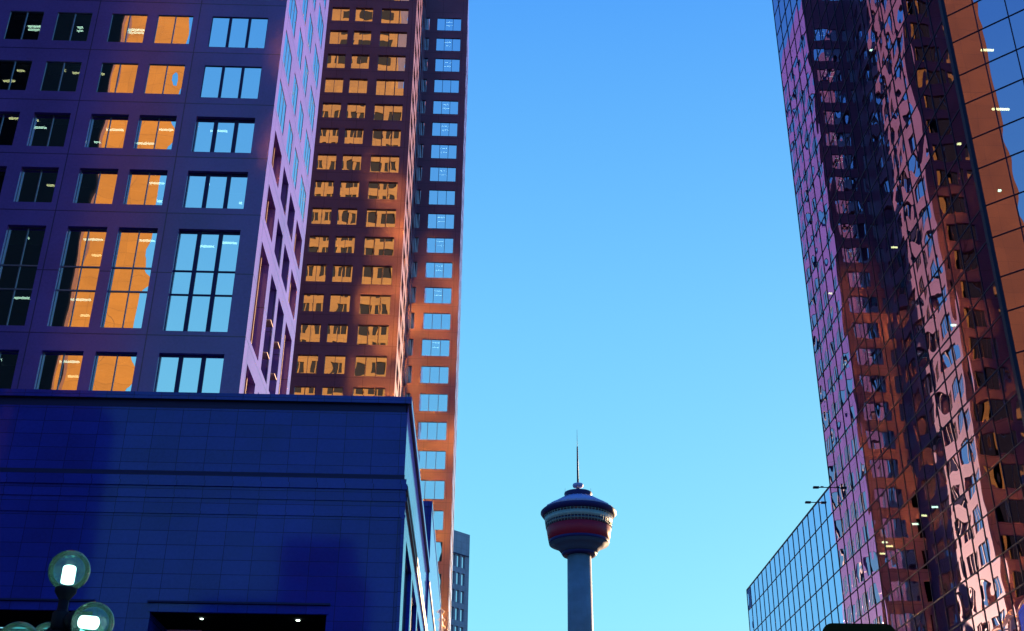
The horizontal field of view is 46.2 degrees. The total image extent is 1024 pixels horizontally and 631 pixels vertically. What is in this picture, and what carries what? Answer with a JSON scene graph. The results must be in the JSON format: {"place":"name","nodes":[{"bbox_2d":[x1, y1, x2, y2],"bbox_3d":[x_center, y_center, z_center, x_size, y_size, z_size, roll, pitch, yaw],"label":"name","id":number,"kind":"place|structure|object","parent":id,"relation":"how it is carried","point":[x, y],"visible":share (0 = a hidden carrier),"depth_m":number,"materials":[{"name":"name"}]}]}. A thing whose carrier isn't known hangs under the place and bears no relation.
{"place":"outdoors","nodes":[
{"label":"outdoors","id":0,"kind":"place"},
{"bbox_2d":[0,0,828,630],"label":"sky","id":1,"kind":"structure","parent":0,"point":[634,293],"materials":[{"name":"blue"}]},
{"label":"ground","id":2,"kind":"structure","parent":0,"visible":0},
{"bbox_2d":[0,389,429,630],"bbox_3d":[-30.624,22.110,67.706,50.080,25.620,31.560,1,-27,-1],"label":"stone podium","id":3,"kind":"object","parent":2,"relation":"on","point":[163,511],"visible":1,"depth_m":57.49,"materials":[{"name":"blue stone"}]},
{"bbox_2d":[0,0,328,393],"bbox_3d":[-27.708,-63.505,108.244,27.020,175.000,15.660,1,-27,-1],"label":"office tower","id":4,"kind":"structure","parent":3,"relation":"on","point":[156,160],"depth_m":71.58,"materials":[{"name":"purple stone"}]},
{"bbox_2d":[0,351,18,388],"bbox_3d":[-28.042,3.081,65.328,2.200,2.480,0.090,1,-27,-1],"label":"window","id":5,"kind":"structure","parent":4,"relation":"in","point":[8,359],"depth_m":65.49,"materials":[{"name":"black glass"}]},
{"bbox_2d":[0,114,19,144],"bbox_3d":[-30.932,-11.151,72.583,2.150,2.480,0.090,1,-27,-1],"label":"window","id":6,"kind":"structure","parent":4,"relation":"in","point":[8,122],"depth_m":72.72,"materials":[{"name":"black glass"}]},
{"bbox_2d":[0,60,31,89],"bbox_3d":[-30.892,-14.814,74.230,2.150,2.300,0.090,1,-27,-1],"label":"window","id":7,"kind":"structure","parent":4,"relation":"in","point":[14,75],"depth_m":74.30,"materials":[{"name":"black glass"}]},
{"bbox_2d":[0,227,45,325],"bbox_3d":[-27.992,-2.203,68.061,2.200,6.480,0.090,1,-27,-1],"label":"window","id":8,"kind":"structure","parent":4,"relation":"in","point":[23,245],"depth_m":68.23,"materials":[{"name":"black glass"}]},
{"bbox_2d":[3,11,43,39],"bbox_3d":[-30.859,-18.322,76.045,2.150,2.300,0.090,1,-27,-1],"label":"window","id":9,"kind":"structure","parent":4,"relation":"in","point":[26,25],"depth_m":76.08,"materials":[{"name":"black glass"}]},
{"bbox_2d":[15,169,57,201],"bbox_3d":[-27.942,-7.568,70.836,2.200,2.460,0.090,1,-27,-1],"label":"window","id":10,"kind":"structure","parent":4,"relation":"in","point":[36,185],"depth_m":70.89,"materials":[{"name":"black glass"}]},
{"bbox_2d":[28,115,69,146],"bbox_3d":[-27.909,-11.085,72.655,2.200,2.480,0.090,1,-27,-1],"label":"window","id":11,"kind":"structure","parent":4,"relation":"in","point":[47,130],"depth_m":72.72,"materials":[{"name":"black glass"}]},
{"bbox_2d":[36,352,82,389],"bbox_3d":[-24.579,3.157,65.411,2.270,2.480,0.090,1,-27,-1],"label":"window","id":12,"kind":"structure","parent":4,"relation":"in","point":[58,371],"depth_m":65.47,"materials":[{"name":"orange glass"}]},
{"bbox_2d":[40,61,81,91],"bbox_3d":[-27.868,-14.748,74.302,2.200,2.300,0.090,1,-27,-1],"label":"window","id":13,"kind":"structure","parent":4,"relation":"in","point":[57,76],"depth_m":74.33,"materials":[{"name":"black glass"}]},
{"bbox_2d":[52,12,92,40],"bbox_3d":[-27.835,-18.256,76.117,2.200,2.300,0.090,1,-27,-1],"label":"window","id":14,"kind":"structure","parent":4,"relation":"in","point":[68,26],"depth_m":76.13,"materials":[{"name":"black glass"}]},
{"bbox_2d":[49,228,106,326],"bbox_3d":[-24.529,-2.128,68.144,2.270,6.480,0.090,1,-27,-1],"label":"window","id":15,"kind":"structure","parent":4,"relation":"in","point":[77,282],"depth_m":68.15,"materials":[{"name":"orange glass"}]},
{"bbox_2d":[75,170,117,203],"bbox_3d":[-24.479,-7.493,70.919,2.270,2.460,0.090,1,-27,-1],"label":"window","id":16,"kind":"structure","parent":4,"relation":"in","point":[96,187],"depth_m":70.96,"materials":[{"name":"orange glass"}]},
{"bbox_2d":[86,116,127,147],"bbox_3d":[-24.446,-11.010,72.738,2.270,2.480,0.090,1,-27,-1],"label":"window","id":17,"kind":"structure","parent":4,"relation":"in","point":[105,131],"depth_m":72.79,"materials":[{"name":"orange glass"}]},
{"bbox_2d":[90,353,136,390],"bbox_3d":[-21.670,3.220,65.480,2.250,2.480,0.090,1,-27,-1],"label":"window","id":18,"kind":"structure","parent":4,"relation":"in","point":[112,372],"depth_m":65.55,"materials":[{"name":"orange glass"}]},
{"bbox_2d":[96,63,138,92],"bbox_3d":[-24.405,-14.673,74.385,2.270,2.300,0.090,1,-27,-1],"label":"window","id":19,"kind":"structure","parent":4,"relation":"in","point":[113,77],"depth_m":74.41,"materials":[{"name":"orange glass"}]},
{"bbox_2d":[107,14,147,42],"bbox_3d":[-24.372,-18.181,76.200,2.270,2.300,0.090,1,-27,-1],"label":"window","id":20,"kind":"structure","parent":4,"relation":"in","point":[123,27],"depth_m":76.23,"materials":[{"name":"orange glass"}]},
{"bbox_2d":[102,229,157,327],"bbox_3d":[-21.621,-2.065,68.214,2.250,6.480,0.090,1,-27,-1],"label":"window","id":21,"kind":"structure","parent":4,"relation":"in","point":[128,288],"depth_m":68.21,"materials":[{"name":"orange glass"}]},
{"bbox_2d":[125,172,166,204],"bbox_3d":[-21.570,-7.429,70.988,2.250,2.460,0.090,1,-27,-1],"label":"window","id":22,"kind":"structure","parent":4,"relation":"in","point":[144,188],"depth_m":71.03,"materials":[{"name":"orange glass"}]},
{"bbox_2d":[135,117,175,148],"bbox_3d":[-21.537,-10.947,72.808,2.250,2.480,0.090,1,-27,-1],"label":"window","id":23,"kind":"structure","parent":4,"relation":"in","point":[153,133],"depth_m":72.86,"materials":[{"name":"orange glass"}]},
{"bbox_2d":[144,64,184,93],"bbox_3d":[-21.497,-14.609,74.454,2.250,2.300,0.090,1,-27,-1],"label":"window","id":24,"kind":"structure","parent":4,"relation":"in","point":[161,78],"depth_m":74.48,"materials":[{"name":"orange glass"}]},
{"bbox_2d":[153,15,193,43],"bbox_3d":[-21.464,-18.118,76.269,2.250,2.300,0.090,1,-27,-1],"label":"window","id":25,"kind":"structure","parent":4,"relation":"in","point":[172,29],"depth_m":76.30,"materials":[{"name":"orange glass"}]},
{"bbox_2d":[154,355,223,392],"bbox_3d":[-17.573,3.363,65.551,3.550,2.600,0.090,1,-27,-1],"label":"window","id":26,"kind":"structure","parent":4,"relation":"in","point":[176,373],"depth_m":65.64,"materials":[{"name":"blue glass"}]},
{"bbox_2d":[164,231,239,331],"bbox_3d":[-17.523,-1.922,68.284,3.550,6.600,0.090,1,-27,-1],"label":"window","id":27,"kind":"structure","parent":4,"relation":"in","point":[200,297],"depth_m":68.28,"materials":[{"name":"blue glass"}]},
{"bbox_2d":[184,173,247,208],"bbox_3d":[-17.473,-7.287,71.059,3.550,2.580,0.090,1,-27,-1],"label":"window","id":28,"kind":"structure","parent":4,"relation":"in","point":[204,190],"depth_m":71.10,"materials":[{"name":"blue glass"}]},
{"bbox_2d":[192,119,254,152],"bbox_3d":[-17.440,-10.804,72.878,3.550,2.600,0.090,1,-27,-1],"label":"window","id":29,"kind":"structure","parent":4,"relation":"in","point":[211,135],"depth_m":72.93,"materials":[{"name":"blue glass"}]},
{"bbox_2d":[200,66,261,98],"bbox_3d":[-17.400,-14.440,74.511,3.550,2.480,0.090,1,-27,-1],"label":"window","id":30,"kind":"structure","parent":4,"relation":"in","point":[218,81],"depth_m":74.53,"materials":[{"name":"blue glass"}]},
{"bbox_2d":[208,17,267,47],"bbox_3d":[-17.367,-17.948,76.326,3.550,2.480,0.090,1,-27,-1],"label":"window","id":31,"kind":"structure","parent":4,"relation":"in","point":[239,32],"depth_m":76.34,"materials":[{"name":"blue glass"}]},
{"bbox_2d":[277,79,285,134],"bbox_3d":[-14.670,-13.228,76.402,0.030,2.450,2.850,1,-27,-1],"label":"window","id":32,"kind":"structure","parent":4,"relation":"in","point":[281,104],"depth_m":76.50,"materials":[{"name":"blue glass"}]},
{"bbox_2d":[283,31,291,85],"bbox_3d":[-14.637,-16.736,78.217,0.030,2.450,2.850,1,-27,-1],"label":"window","id":33,"kind":"structure","parent":4,"relation":"in","point":[287,57],"depth_m":78.34,"materials":[{"name":"blue glass"}]},
{"bbox_2d":[289,0,296,35],"bbox_3d":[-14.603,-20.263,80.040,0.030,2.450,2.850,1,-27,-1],"label":"window","id":34,"kind":"structure","parent":4,"relation":"in","point":[292,5],"depth_m":80.33,"materials":[{"name":"blue"}]},
{"bbox_2d":[298,174,305,219],"bbox_3d":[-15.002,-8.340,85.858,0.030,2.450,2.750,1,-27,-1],"label":"window","id":35,"kind":"structure","parent":4,"relation":"in","point":[302,195],"depth_m":86.00,"materials":[{"name":"blue"}]},
{"bbox_2d":[303,130,310,174],"bbox_3d":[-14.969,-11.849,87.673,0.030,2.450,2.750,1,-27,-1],"label":"window","id":36,"kind":"structure","parent":4,"relation":"in","point":[307,150],"depth_m":87.77,"materials":[{"name":"blue"}]},
{"bbox_2d":[308,88,314,132],"bbox_3d":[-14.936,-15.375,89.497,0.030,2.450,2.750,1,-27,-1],"label":"window","id":37,"kind":"structure","parent":4,"relation":"in","point":[311,110],"depth_m":89.60,"materials":[{"name":"blue"}]},
{"bbox_2d":[402,560,407,630],"bbox_3d":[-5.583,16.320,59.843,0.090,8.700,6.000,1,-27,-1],"label":"window","id":38,"kind":"structure","parent":3,"relation":"in","point":[406,573],"depth_m":63.18,"materials":[{"name":"blue"}]},
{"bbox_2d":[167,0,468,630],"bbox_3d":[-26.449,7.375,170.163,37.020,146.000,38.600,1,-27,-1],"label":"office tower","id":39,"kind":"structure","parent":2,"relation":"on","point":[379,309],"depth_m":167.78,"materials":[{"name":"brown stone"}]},
{"bbox_2d":[296,355,317,372],"bbox_3d":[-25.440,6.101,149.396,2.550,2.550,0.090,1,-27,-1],"label":"window","id":40,"kind":"structure","parent":39,"relation":"in","point":[305,363],"depth_m":149.43,"materials":[{"name":"orange glass"}]},
{"bbox_2d":[299,324,320,341],"bbox_3d":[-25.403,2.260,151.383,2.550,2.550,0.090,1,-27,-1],"label":"window","id":41,"kind":"structure","parent":39,"relation":"in","point":[308,332],"depth_m":151.41,"materials":[{"name":"orange glass"}]},
{"bbox_2d":[302,294,323,310],"bbox_3d":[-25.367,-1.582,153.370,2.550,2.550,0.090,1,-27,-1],"label":"window","id":42,"kind":"structure","parent":39,"relation":"in","point":[311,302],"depth_m":153.42,"materials":[{"name":"orange glass"}]},
{"bbox_2d":[305,265,325,280],"bbox_3d":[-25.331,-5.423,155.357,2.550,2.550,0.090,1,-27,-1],"label":"window","id":43,"kind":"structure","parent":39,"relation":"in","point":[313,272],"depth_m":155.42,"materials":[{"name":"orange glass"}]},
{"bbox_2d":[308,236,328,251],"bbox_3d":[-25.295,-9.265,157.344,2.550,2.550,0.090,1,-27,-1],"label":"window","id":44,"kind":"structure","parent":39,"relation":"in","point":[316,243],"depth_m":157.40,"materials":[{"name":"orange glass"}]},
{"bbox_2d":[311,208,331,223],"bbox_3d":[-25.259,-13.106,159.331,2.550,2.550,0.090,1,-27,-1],"label":"window","id":45,"kind":"structure","parent":39,"relation":"in","point":[319,215],"depth_m":159.37,"materials":[{"name":"orange glass"}]},
{"bbox_2d":[314,181,333,195],"bbox_3d":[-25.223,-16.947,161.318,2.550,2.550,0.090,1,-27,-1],"label":"window","id":46,"kind":"structure","parent":39,"relation":"in","point":[322,188],"depth_m":161.37,"materials":[{"name":"orange glass"}]},
{"bbox_2d":[317,154,335,169],"bbox_3d":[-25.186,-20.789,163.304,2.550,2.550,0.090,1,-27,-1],"label":"window","id":47,"kind":"structure","parent":39,"relation":"in","point":[323,161],"depth_m":163.35,"materials":[{"name":"orange glass"}]},
{"bbox_2d":[319,128,338,142],"bbox_3d":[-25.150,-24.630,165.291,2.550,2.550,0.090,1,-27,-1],"label":"window","id":48,"kind":"structure","parent":39,"relation":"in","point":[326,135],"depth_m":165.34,"materials":[{"name":"orange glass"}]},
{"bbox_2d":[322,103,340,117],"bbox_3d":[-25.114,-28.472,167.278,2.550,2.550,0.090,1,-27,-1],"label":"window","id":49,"kind":"structure","parent":39,"relation":"in","point":[329,109],"depth_m":167.35,"materials":[{"name":"orange glass"}]},
{"bbox_2d":[324,78,342,92],"bbox_3d":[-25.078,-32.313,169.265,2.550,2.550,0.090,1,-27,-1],"label":"window","id":50,"kind":"structure","parent":39,"relation":"in","point":[331,85],"depth_m":169.32,"materials":[{"name":"orange glass"}]},
{"bbox_2d":[324,356,345,373],"bbox_3d":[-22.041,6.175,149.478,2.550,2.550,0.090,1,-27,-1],"label":"window","id":51,"kind":"structure","parent":39,"relation":"in","point":[333,364],"depth_m":149.50,"materials":[{"name":"orange glass"}]},
{"bbox_2d":[327,54,345,67],"bbox_3d":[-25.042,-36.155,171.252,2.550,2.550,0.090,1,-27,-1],"label":"window","id":52,"kind":"structure","parent":39,"relation":"in","point":[333,61],"depth_m":171.27,"materials":[{"name":"orange glass"}]},
{"bbox_2d":[327,325,347,341],"bbox_3d":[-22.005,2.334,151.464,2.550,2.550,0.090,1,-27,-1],"label":"window","id":53,"kind":"structure","parent":39,"relation":"in","point":[335,333],"depth_m":151.48,"materials":[{"name":"orange glass"}]},
{"bbox_2d":[329,31,347,43],"bbox_3d":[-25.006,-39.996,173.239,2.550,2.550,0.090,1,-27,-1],"label":"window","id":54,"kind":"structure","parent":39,"relation":"in","point":[336,37],"depth_m":173.29,"materials":[{"name":"orange glass"}]},
{"bbox_2d":[329,295,349,311],"bbox_3d":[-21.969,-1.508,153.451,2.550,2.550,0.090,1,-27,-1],"label":"window","id":55,"kind":"structure","parent":39,"relation":"in","point":[338,303],"depth_m":153.49,"materials":[{"name":"orange glass"}]},
{"bbox_2d":[294,387,384,395],"bbox_3d":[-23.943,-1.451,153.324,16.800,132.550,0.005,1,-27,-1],"label":"outer window","id":56,"kind":"structure","parent":39,"relation":"in","point":[298,390],"depth_m":147.83,"materials":[{"name":"orange glass"}]},
{"bbox_2d":[331,8,349,20],"bbox_3d":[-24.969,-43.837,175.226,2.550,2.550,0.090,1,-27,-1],"label":"window","id":57,"kind":"structure","parent":39,"relation":"in","point":[341,14],"depth_m":175.29,"materials":[{"name":"orange glass"}]},
{"bbox_2d":[332,265,352,281],"bbox_3d":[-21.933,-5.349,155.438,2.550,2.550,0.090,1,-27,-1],"label":"window","id":58,"kind":"structure","parent":39,"relation":"in","point":[341,273],"depth_m":155.45,"materials":[{"name":"orange glass"}]},
{"bbox_2d":[334,237,354,252],"bbox_3d":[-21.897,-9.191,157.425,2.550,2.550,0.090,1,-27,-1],"label":"window","id":59,"kind":"structure","parent":39,"relation":"in","point":[342,244],"depth_m":157.46,"materials":[{"name":"orange glass"}]},
{"bbox_2d":[337,209,356,224],"bbox_3d":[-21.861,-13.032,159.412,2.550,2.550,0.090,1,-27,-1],"label":"window","id":60,"kind":"structure","parent":39,"relation":"in","point":[345,216],"depth_m":159.45,"materials":[{"name":"orange glass"}]},
{"bbox_2d":[339,182,358,196],"bbox_3d":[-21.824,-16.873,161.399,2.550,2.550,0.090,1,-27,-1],"label":"window","id":61,"kind":"structure","parent":39,"relation":"in","point":[347,189],"depth_m":161.45,"materials":[{"name":"orange glass"}]},
{"bbox_2d":[342,155,361,169],"bbox_3d":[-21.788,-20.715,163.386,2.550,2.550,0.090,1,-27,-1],"label":"window","id":62,"kind":"structure","parent":39,"relation":"in","point":[350,162],"depth_m":163.43,"materials":[{"name":"orange glass"}]},
{"bbox_2d":[344,129,363,143],"bbox_3d":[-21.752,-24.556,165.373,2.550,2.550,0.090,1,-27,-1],"label":"window","id":63,"kind":"structure","parent":39,"relation":"in","point":[352,136],"depth_m":165.42,"materials":[{"name":"orange glass"}]},
{"bbox_2d":[346,104,365,117],"bbox_3d":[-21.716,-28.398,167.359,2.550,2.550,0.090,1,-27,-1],"label":"window","id":64,"kind":"structure","parent":39,"relation":"in","point":[353,110],"depth_m":167.43,"materials":[{"name":"orange glass"}]},
{"bbox_2d":[349,79,367,92],"bbox_3d":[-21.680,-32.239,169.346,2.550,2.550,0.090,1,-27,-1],"label":"window","id":65,"kind":"structure","parent":39,"relation":"in","point":[355,85],"depth_m":169.40,"materials":[{"name":"orange glass"}]},
{"bbox_2d":[351,55,369,68],"bbox_3d":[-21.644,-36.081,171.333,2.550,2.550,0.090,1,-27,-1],"label":"window","id":66,"kind":"structure","parent":39,"relation":"in","point":[357,61],"depth_m":171.40,"materials":[{"name":"orange glass"}]},
{"bbox_2d":[353,31,370,44],"bbox_3d":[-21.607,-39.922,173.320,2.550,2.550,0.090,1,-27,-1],"label":"window","id":67,"kind":"structure","parent":39,"relation":"in","point":[362,38],"depth_m":173.38,"materials":[{"name":"orange glass"}]},
{"bbox_2d":[355,8,372,20],"bbox_3d":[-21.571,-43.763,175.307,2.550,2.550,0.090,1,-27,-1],"label":"window","id":68,"kind":"structure","parent":39,"relation":"in","point":[361,14],"depth_m":175.38,"materials":[{"name":"orange glass"}]},
{"bbox_2d":[354,356,386,376],"bbox_3d":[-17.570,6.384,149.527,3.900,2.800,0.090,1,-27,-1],"label":"window","id":69,"kind":"structure","parent":39,"relation":"in","point":[364,365],"depth_m":149.57,"materials":[{"name":"orange glass"}]},
{"bbox_2d":[357,325,388,344],"bbox_3d":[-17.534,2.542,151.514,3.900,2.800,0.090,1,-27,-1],"label":"window","id":70,"kind":"structure","parent":39,"relation":"in","point":[367,335],"depth_m":151.52,"materials":[{"name":"orange glass"}]},
{"bbox_2d":[359,295,390,314],"bbox_3d":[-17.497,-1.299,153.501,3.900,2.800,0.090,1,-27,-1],"label":"window","id":71,"kind":"structure","parent":39,"relation":"in","point":[369,304],"depth_m":153.53,"materials":[{"name":"orange glass"}]},
{"bbox_2d":[361,266,392,284],"bbox_3d":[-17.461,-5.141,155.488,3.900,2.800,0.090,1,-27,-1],"label":"window","id":72,"kind":"structure","parent":39,"relation":"in","point":[370,274],"depth_m":155.53,"materials":[{"name":"orange glass"}]},
{"bbox_2d":[363,237,393,255],"bbox_3d":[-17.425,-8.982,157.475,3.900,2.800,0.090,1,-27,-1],"label":"window","id":73,"kind":"structure","parent":39,"relation":"in","point":[372,245],"depth_m":157.52,"materials":[{"name":"orange glass"}]},
{"bbox_2d":[366,209,395,226],"bbox_3d":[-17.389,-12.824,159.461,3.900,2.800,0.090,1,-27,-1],"label":"window","id":74,"kind":"structure","parent":39,"relation":"in","point":[374,218],"depth_m":159.49,"materials":[{"name":"orange glass"}]},
{"bbox_2d":[368,182,397,199],"bbox_3d":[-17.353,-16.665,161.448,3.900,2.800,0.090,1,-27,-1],"label":"window","id":75,"kind":"structure","parent":39,"relation":"in","point":[376,190],"depth_m":161.49,"materials":[{"name":"orange glass"}]},
{"bbox_2d":[370,156,398,172],"bbox_3d":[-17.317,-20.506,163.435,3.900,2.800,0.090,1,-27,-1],"label":"window","id":76,"kind":"structure","parent":39,"relation":"in","point":[377,163],"depth_m":163.47,"materials":[{"name":"orange glass"}]},
{"bbox_2d":[372,130,400,145],"bbox_3d":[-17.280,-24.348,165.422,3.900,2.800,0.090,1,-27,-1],"label":"window","id":77,"kind":"structure","parent":39,"relation":"in","point":[379,137],"depth_m":165.48,"materials":[{"name":"orange glass"}]},
{"bbox_2d":[374,104,402,120],"bbox_3d":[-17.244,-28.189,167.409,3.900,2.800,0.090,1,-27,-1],"label":"window","id":78,"kind":"structure","parent":39,"relation":"in","point":[381,112],"depth_m":167.47,"materials":[{"name":"orange glass"}]},
{"bbox_2d":[376,80,403,95],"bbox_3d":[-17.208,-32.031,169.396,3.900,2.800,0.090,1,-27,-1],"label":"window","id":79,"kind":"structure","parent":39,"relation":"in","point":[383,87],"depth_m":169.44,"materials":[{"name":"orange glass"}]},
{"bbox_2d":[377,56,405,70],"bbox_3d":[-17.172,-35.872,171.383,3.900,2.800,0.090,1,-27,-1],"label":"window","id":80,"kind":"structure","parent":39,"relation":"in","point":[386,63],"depth_m":171.44,"materials":[{"name":"orange glass"}]},
{"bbox_2d":[379,32,406,46],"bbox_3d":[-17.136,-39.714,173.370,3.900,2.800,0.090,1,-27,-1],"label":"window","id":81,"kind":"structure","parent":39,"relation":"in","point":[387,39],"depth_m":173.42,"materials":[{"name":"orange glass"}]},
{"bbox_2d":[381,9,407,23],"bbox_3d":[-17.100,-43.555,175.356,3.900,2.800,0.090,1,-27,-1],"label":"window","id":82,"kind":"structure","parent":39,"relation":"in","point":[388,15],"depth_m":175.42,"materials":[{"name":"orange glass"}]},
{"bbox_2d":[418,451,445,468],"bbox_3d":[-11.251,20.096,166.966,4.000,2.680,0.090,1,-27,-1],"label":"window","id":83,"kind":"structure","parent":39,"relation":"in","point":[427,459],"depth_m":167.02,"materials":[{"name":"blue glass"}]},
{"bbox_2d":[418,422,446,439],"bbox_3d":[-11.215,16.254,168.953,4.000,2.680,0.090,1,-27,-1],"label":"window","id":84,"kind":"structure","parent":39,"relation":"in","point":[426,430],"depth_m":168.99,"materials":[{"name":"blue glass"}]},
{"bbox_2d":[421,480,444,498],"bbox_3d":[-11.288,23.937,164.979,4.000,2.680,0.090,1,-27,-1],"label":"window","id":85,"kind":"structure","parent":39,"relation":"in","point":[431,489],"depth_m":165.04,"materials":[{"name":"blue glass"}]},
{"bbox_2d":[419,394,447,410],"bbox_3d":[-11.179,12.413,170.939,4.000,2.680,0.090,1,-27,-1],"label":"window","id":86,"kind":"structure","parent":39,"relation":"in","point":[427,402],"depth_m":170.98,"materials":[{"name":"blue glass"}]},
{"bbox_2d":[420,366,448,382],"bbox_3d":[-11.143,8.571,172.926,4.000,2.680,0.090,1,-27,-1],"label":"window","id":87,"kind":"structure","parent":39,"relation":"in","point":[429,374],"depth_m":172.96,"materials":[{"name":"blue glass"}]},
{"bbox_2d":[422,339,449,355],"bbox_3d":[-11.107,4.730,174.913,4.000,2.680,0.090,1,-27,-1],"label":"window","id":88,"kind":"structure","parent":39,"relation":"in","point":[430,347],"depth_m":174.95,"materials":[{"name":"blue glass"}]},
{"bbox_2d":[423,313,450,329],"bbox_3d":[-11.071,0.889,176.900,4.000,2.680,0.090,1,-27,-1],"label":"window","id":89,"kind":"structure","parent":39,"relation":"in","point":[430,320],"depth_m":176.93,"materials":[{"name":"blue glass"}]},
{"bbox_2d":[424,287,451,303],"bbox_3d":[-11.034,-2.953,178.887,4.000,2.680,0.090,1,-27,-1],"label":"window","id":90,"kind":"structure","parent":39,"relation":"in","point":[431,295],"depth_m":178.93,"materials":[{"name":"blue glass"}]},
{"bbox_2d":[433,511,443,529],"bbox_3d":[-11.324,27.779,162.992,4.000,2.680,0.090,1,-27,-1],"label":"window","id":91,"kind":"structure","parent":39,"relation":"in","point":[438,515],"depth_m":163.07,"materials":[{"name":"blue"}]},
{"bbox_2d":[425,262,451,277],"bbox_3d":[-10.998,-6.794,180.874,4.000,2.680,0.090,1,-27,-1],"label":"window","id":92,"kind":"structure","parent":39,"relation":"in","point":[433,269],"depth_m":180.90,"materials":[{"name":"blue glass"}]},
{"bbox_2d":[426,238,452,252],"bbox_3d":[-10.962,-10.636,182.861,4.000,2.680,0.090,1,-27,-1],"label":"window","id":93,"kind":"structure","parent":39,"relation":"in","point":[434,245],"depth_m":182.90,"materials":[{"name":"blue glass"}]},
{"bbox_2d":[428,214,453,228],"bbox_3d":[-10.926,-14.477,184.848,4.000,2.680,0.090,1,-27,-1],"label":"window","id":94,"kind":"structure","parent":39,"relation":"in","point":[446,221],"depth_m":184.88,"materials":[{"name":"blue glass"}]},
{"bbox_2d":[429,190,454,204],"bbox_3d":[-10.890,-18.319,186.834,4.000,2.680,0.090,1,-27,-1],"label":"window","id":95,"kind":"structure","parent":39,"relation":"in","point":[442,197],"depth_m":186.87,"materials":[{"name":"blue glass"}]},
{"bbox_2d":[430,167,455,180],"bbox_3d":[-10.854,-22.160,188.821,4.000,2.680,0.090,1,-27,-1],"label":"window","id":96,"kind":"structure","parent":39,"relation":"in","point":[436,173],"depth_m":188.89,"materials":[{"name":"blue glass"}]},
{"bbox_2d":[431,144,456,158],"bbox_3d":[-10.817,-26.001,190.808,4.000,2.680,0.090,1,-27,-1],"label":"window","id":97,"kind":"structure","parent":39,"relation":"in","point":[437,151],"depth_m":190.88,"materials":[{"name":"blue glass"}]},
{"bbox_2d":[432,122,456,135],"bbox_3d":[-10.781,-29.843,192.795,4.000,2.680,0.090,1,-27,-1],"label":"window","id":98,"kind":"structure","parent":39,"relation":"in","point":[438,128],"depth_m":192.80,"materials":[{"name":"blue glass"}]},
{"bbox_2d":[433,101,457,113],"bbox_3d":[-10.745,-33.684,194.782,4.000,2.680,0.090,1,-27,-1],"label":"window","id":99,"kind":"structure","parent":39,"relation":"in","point":[439,107],"depth_m":194.79,"materials":[{"name":"blue glass"}]},
{"bbox_2d":[434,79,458,92],"bbox_3d":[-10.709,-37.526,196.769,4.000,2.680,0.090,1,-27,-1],"label":"window","id":100,"kind":"structure","parent":39,"relation":"in","point":[451,86],"depth_m":196.80,"materials":[{"name":"blue glass"}]},
{"bbox_2d":[435,59,459,71],"bbox_3d":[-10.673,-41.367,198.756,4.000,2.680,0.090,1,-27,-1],"label":"window","id":101,"kind":"structure","parent":39,"relation":"in","point":[453,65],"depth_m":198.78,"materials":[{"name":"blue glass"}]},
{"bbox_2d":[436,38,459,50],"bbox_3d":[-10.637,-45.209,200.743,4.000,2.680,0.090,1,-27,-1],"label":"window","id":102,"kind":"structure","parent":39,"relation":"in","point":[443,44],"depth_m":200.78,"materials":[{"name":"blue glass"}]},
{"bbox_2d":[437,18,460,30],"bbox_3d":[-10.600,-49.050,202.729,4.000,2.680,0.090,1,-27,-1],"label":"window","id":103,"kind":"structure","parent":39,"relation":"in","point":[451,24],"depth_m":202.80,"materials":[{"name":"blue glass"}]},
{"bbox_2d":[448,30,467,630],"bbox_3d":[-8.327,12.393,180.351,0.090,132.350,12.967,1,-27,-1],"label":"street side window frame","id":104,"kind":"structure","parent":39,"relation":"in","point":[467,30],"depth_m":182.57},
{"bbox_2d":[202,501,440,630],"bbox_3d":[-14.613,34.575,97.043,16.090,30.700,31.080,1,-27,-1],"label":"stone annex","id":105,"kind":"object","parent":2,"relation":"on","point":[433,605],"visible":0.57,"depth_m":93.25,"materials":[{"name":"stone"}]},
{"bbox_2d":[451,530,469,630],"bbox_3d":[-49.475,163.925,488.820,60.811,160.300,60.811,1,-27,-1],"label":"grey building","id":106,"kind":"structure","parent":2,"relation":"on","point":[460,584],"depth_m":521.31,"materials":[{"name":"concrete"}]},
{"bbox_2d":[451,554,463,630],"bbox_3d":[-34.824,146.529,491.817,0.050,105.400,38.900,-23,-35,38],"label":"window","id":107,"kind":"structure","parent":106,"relation":"in","point":[457,574],"depth_m":519.26,"materials":[{"name":"blue glass"}]},
{"bbox_2d":[541,446,615,630],"bbox_3d":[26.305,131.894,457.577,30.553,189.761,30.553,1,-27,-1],"label":"observation tower","id":108,"kind":"structure","parent":2,"relation":"on","point":[578,522],"depth_m":471.16,"materials":[{"name":"concrete"}]},
{"bbox_2d":[746,485,845,630],"bbox_3d":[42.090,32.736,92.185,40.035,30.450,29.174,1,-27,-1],"label":"glass wing","id":109,"kind":"structure","parent":2,"relation":"on","point":[795,584],"depth_m":92.06,"materials":[{"name":"blue glass"}]},
{"bbox_2d":[772,0,1023,630],"bbox_3d":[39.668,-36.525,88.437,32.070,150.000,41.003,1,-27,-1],"label":"glass tower","id":110,"kind":"structure","parent":2,"relation":"on","point":[905,123],"depth_m":69.30,"materials":[{"name":"multicoloured"}]},
{"bbox_3d":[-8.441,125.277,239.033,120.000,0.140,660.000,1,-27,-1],"label":"pavement","id":111,"kind":"structure","parent":0,"visible":0},
{"bbox_2d":[0,550,114,630],"bbox_3d":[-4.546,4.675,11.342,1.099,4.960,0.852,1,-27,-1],"label":"street lamp","id":112,"kind":"object","parent":111,"relation":"on","point":[63,618],"visible":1,"depth_m":12.11,"materials":[{"name":"black metal"}]},
{"label":"road","id":113,"kind":"structure","parent":0,"visible":0},
{"bbox_2d":[823,623,894,630],"bbox_3d":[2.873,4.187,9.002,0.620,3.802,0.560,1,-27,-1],"label":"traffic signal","id":114,"kind":"object","parent":113,"relation":"on","point":[853,627],"visible":1,"depth_m":9.98,"materials":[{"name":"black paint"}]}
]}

